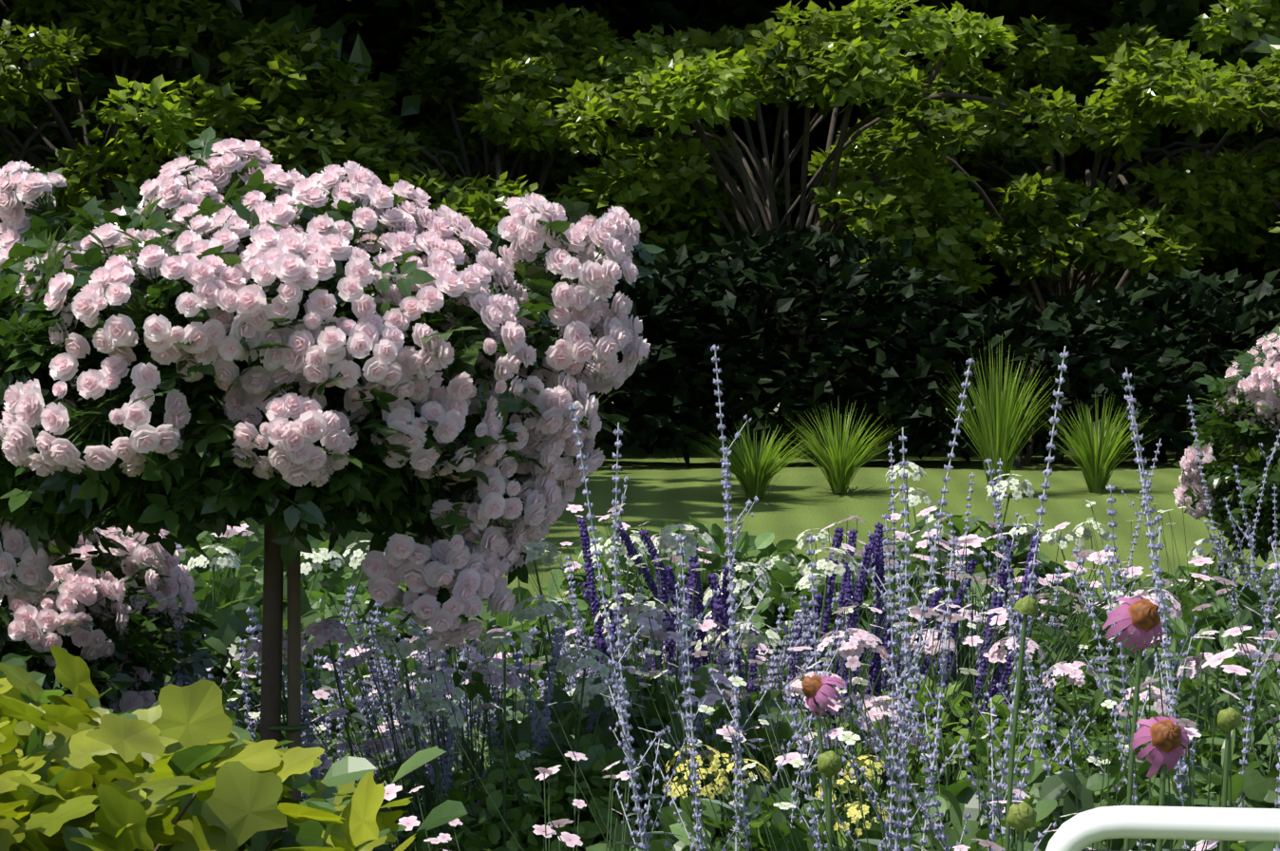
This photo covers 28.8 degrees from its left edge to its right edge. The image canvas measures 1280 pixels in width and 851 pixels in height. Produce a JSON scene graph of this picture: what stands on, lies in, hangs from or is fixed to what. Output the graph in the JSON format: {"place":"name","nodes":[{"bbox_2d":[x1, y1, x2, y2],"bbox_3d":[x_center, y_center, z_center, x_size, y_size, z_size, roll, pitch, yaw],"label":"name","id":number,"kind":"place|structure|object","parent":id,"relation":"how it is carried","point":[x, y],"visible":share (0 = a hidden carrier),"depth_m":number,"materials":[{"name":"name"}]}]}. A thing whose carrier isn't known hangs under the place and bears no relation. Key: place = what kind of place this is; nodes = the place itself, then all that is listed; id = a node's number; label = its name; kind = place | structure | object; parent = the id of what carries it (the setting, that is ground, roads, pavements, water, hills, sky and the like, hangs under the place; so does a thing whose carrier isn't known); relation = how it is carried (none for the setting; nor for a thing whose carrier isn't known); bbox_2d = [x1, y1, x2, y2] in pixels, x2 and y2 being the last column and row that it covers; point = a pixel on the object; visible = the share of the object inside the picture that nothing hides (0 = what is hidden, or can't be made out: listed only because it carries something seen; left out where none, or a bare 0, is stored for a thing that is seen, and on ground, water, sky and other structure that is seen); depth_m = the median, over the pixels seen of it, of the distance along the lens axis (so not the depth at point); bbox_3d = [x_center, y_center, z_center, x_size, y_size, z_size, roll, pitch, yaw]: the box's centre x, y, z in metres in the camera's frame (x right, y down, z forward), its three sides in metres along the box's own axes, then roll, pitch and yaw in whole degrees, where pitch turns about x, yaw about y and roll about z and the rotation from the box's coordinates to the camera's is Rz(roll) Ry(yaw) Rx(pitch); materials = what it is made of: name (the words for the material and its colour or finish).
{"place":"outdoors","nodes":[
{"label":"outdoors","id":0,"kind":"place"},
{"bbox_2d":[212,409,1279,798],"bbox_3d":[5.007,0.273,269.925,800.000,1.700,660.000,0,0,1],"label":"ground","id":1,"kind":"structure","parent":0,"point":[798,498],"depth_m":16.68,"materials":[{"name":"green plant"}]},
{"bbox_2d":[0,135,54,171],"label":"tree","id":2,"kind":"object","parent":1,"relation":"on","point":[41,154],"visible":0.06,"depth_m":24.32,"materials":[{"name":"green plant"}]},
{"bbox_2d":[0,525,222,763],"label":"rose bush","id":3,"kind":"object","parent":1,"relation":"on","point":[119,613],"visible":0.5,"depth_m":4.51,"materials":[{"name":"pink plant"}]},
{"bbox_2d":[0,0,399,239],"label":"tree","id":4,"kind":"object","parent":1,"relation":"on","point":[177,121],"visible":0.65,"depth_m":22.42,"materials":[{"name":"green plant"}]},
{"bbox_2d":[0,645,467,850],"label":"golden shrub","id":5,"kind":"object","parent":1,"relation":"on","point":[81,776],"visible":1,"depth_m":2.71,"materials":[{"name":"yellow plant"}]},
{"bbox_2d":[0,126,664,833],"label":"rose standard","id":6,"kind":"object","parent":1,"relation":"on","point":[363,343],"visible":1,"depth_m":3.66,"materials":[{"name":"pink plant"}]},
{"bbox_2d":[0,0,877,206],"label":"tree","id":7,"kind":"object","parent":1,"relation":"on","point":[351,28],"visible":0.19,"depth_m":24.61,"materials":[{"name":"green plant"}]},
{"bbox_2d":[249,0,744,271],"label":"tree","id":8,"kind":"object","parent":1,"relation":"on","point":[525,68],"visible":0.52,"depth_m":23.22,"materials":[{"name":"green plant"}]},
{"bbox_2d":[0,508,1279,850],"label":"border foliage","id":9,"kind":"object","parent":1,"relation":"on","point":[1052,795],"visible":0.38,"depth_m":4.56,"materials":[{"name":"green plant"}]},
{"bbox_2d":[196,496,1278,850],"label":"flowering plants","id":10,"kind":"object","parent":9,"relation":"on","point":[850,742],"visible":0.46,"depth_m":4.07,"materials":[{"name":"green plant"}]},
{"bbox_2d":[13,135,1279,468],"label":"border shrub","id":11,"kind":"object","parent":1,"relation":"on","point":[874,348],"visible":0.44,"depth_m":20.37,"materials":[{"name":"green plant"}]},
{"bbox_2d":[48,527,1257,850],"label":"catmint","id":12,"kind":"object","parent":1,"relation":"on","point":[557,640],"visible":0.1,"depth_m":4.86,"materials":[{"name":"purple plant"}]},
{"bbox_2d":[52,503,1279,850],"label":"flowers","id":13,"kind":"object","parent":1,"relation":"on","point":[713,697],"visible":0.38,"depth_m":4.19,"materials":[{"name":"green plant"}]},
{"bbox_2d":[187,461,1250,849],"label":"white phlox","id":14,"kind":"object","parent":1,"relation":"on","point":[324,630],"visible":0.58,"depth_m":4.33,"materials":[{"name":"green plant"}]},
{"bbox_2d":[673,414,825,498],"bbox_3d":[0.772,0.206,16.967,1.070,0.587,1.106,0,0,-38],"label":"grass tuft","id":15,"kind":"object","parent":1,"relation":"on","point":[755,477],"visible":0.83,"depth_m":16.85,"materials":[{"name":"green plant"}]},
{"bbox_2d":[661,744,892,850],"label":"yellow flowers","id":16,"kind":"object","parent":1,"relation":"on","point":[720,781],"visible":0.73,"depth_m":3.63,"materials":[{"name":"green plant"}]},
{"bbox_2d":[324,0,1279,441],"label":"tree","id":17,"kind":"object","parent":1,"relation":"on","point":[1172,19],"visible":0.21,"depth_m":26.59,"materials":[{"name":"green plant"}]},
{"bbox_2d":[577,517,1040,832],"bbox_3d":[0.343,0.645,5.005,0.873,0.920,0.836,0,0,-26],"label":"salvia","id":18,"kind":"object","parent":1,"relation":"on","point":[719,606],"visible":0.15,"depth_m":4.79,"materials":[{"name":"purple plant"}]},
{"bbox_2d":[568,344,1069,850],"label":"lavender plant","id":19,"kind":"object","parent":1,"relation":"on","point":[901,762],"visible":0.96,"depth_m":3.24,"materials":[{"name":"purple plant"}]},
{"bbox_2d":[545,0,1118,458],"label":"tree","id":20,"kind":"object","parent":1,"relation":"on","point":[851,55],"visible":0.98,"depth_m":22.18,"materials":[{"name":"green plant"}]},
{"bbox_2d":[776,398,901,492],"bbox_3d":[1.380,0.128,17.349,0.970,0.682,1.024,0,0,1],"label":"grass tuft","id":21,"kind":"object","parent":1,"relation":"on","point":[840,464],"visible":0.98,"depth_m":17.26,"materials":[{"name":"green plant"}]},
{"bbox_2d":[758,438,1161,829],"bbox_3d":[0.642,0.565,5.247,0.575,1.077,0.720,0,0,-40],"label":"lavender plant","id":22,"kind":"object","parent":1,"relation":"on","point":[967,529],"visible":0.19,"depth_m":5.28,"materials":[{"name":"purple plant"}]},
{"bbox_2d":[939,333,1056,497],"bbox_3d":[2.445,-0.071,16.917,0.920,1.141,0.889,0,0,1],"label":"grass tuft","id":23,"kind":"object","parent":1,"relation":"on","point":[999,429],"visible":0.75,"depth_m":16.82,"materials":[{"name":"green plant"}]},
{"bbox_2d":[801,595,1241,850],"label":"coneflowers","id":24,"kind":"object","parent":1,"relation":"on","point":[1140,613],"visible":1,"depth_m":2.58,"materials":[{"name":"pink plant"}]},
{"bbox_2d":[807,14,1279,454],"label":"tree","id":25,"kind":"object","parent":1,"relation":"on","point":[1043,225],"visible":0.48,"depth_m":22.96,"materials":[{"name":"green plant"}]},
{"bbox_2d":[944,145,1157,291],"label":"tree","id":26,"kind":"object","parent":1,"relation":"on","point":[1077,284],"depth_m":58.85,"materials":[{"name":"green plant"}]},
{"bbox_2d":[881,367,1279,850],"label":"lavender plant","id":27,"kind":"object","parent":1,"relation":"on","point":[1181,766],"visible":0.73,"depth_m":3.54,"materials":[{"name":"purple plant"}]},
{"bbox_2d":[1035,392,1157,492],"bbox_3d":[3.146,0.115,17.220,0.898,0.722,0.878,0,0,-38],"label":"grass tuft","id":28,"kind":"object","parent":1,"relation":"on","point":[1093,453],"visible":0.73,"depth_m":17.12,"materials":[{"name":"green plant"}]},
{"bbox_2d":[949,126,1279,414],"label":"tree","id":29,"kind":"object","parent":1,"relation":"on","point":[1247,269],"depth_m":40.39,"materials":[{"name":"green plant"}]},
{"bbox_2d":[1045,805,1279,850],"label":"garden chair","id":30,"kind":"object","parent":1,"relation":"on","point":[1080,831],"visible":1,"depth_m":1.65,"materials":[{"name":"paint"}]},
{"bbox_2d":[1091,0,1279,272],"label":"tree","id":31,"kind":"object","parent":1,"relation":"on","point":[1210,98],"visible":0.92,"depth_m":22.53,"materials":[{"name":"green plant"}]},
{"bbox_2d":[1172,324,1279,562],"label":"rose standard","id":32,"kind":"object","parent":1,"relation":"on","point":[1240,412],"visible":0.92,"depth_m":7.03,"materials":[{"name":"pink plant"}]},
{"bbox_2d":[1186,395,1279,631],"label":"lavender plant","id":33,"kind":"object","parent":1,"relation":"on","point":[1251,558],"visible":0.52,"depth_m":5.71,"materials":[{"name":"purple plant"}]},
{"bbox_2d":[1222,443,1279,465],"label":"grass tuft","id":34,"kind":"object","parent":1,"relation":"on","point":[1247,458],"visible":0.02,"depth_m":17.03,"materials":[{"name":"green plant"}]},
{"bbox_2d":[743,521,1175,829],"bbox_3d":[0.662,0.642,5.064,0.912,0.921,0.912,0,0,-22],"label":"flowering plant","id":35,"kind":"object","parent":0,"point":[963,652],"depth_m":4.96,"materials":[{"name":"plant"}]}
]}

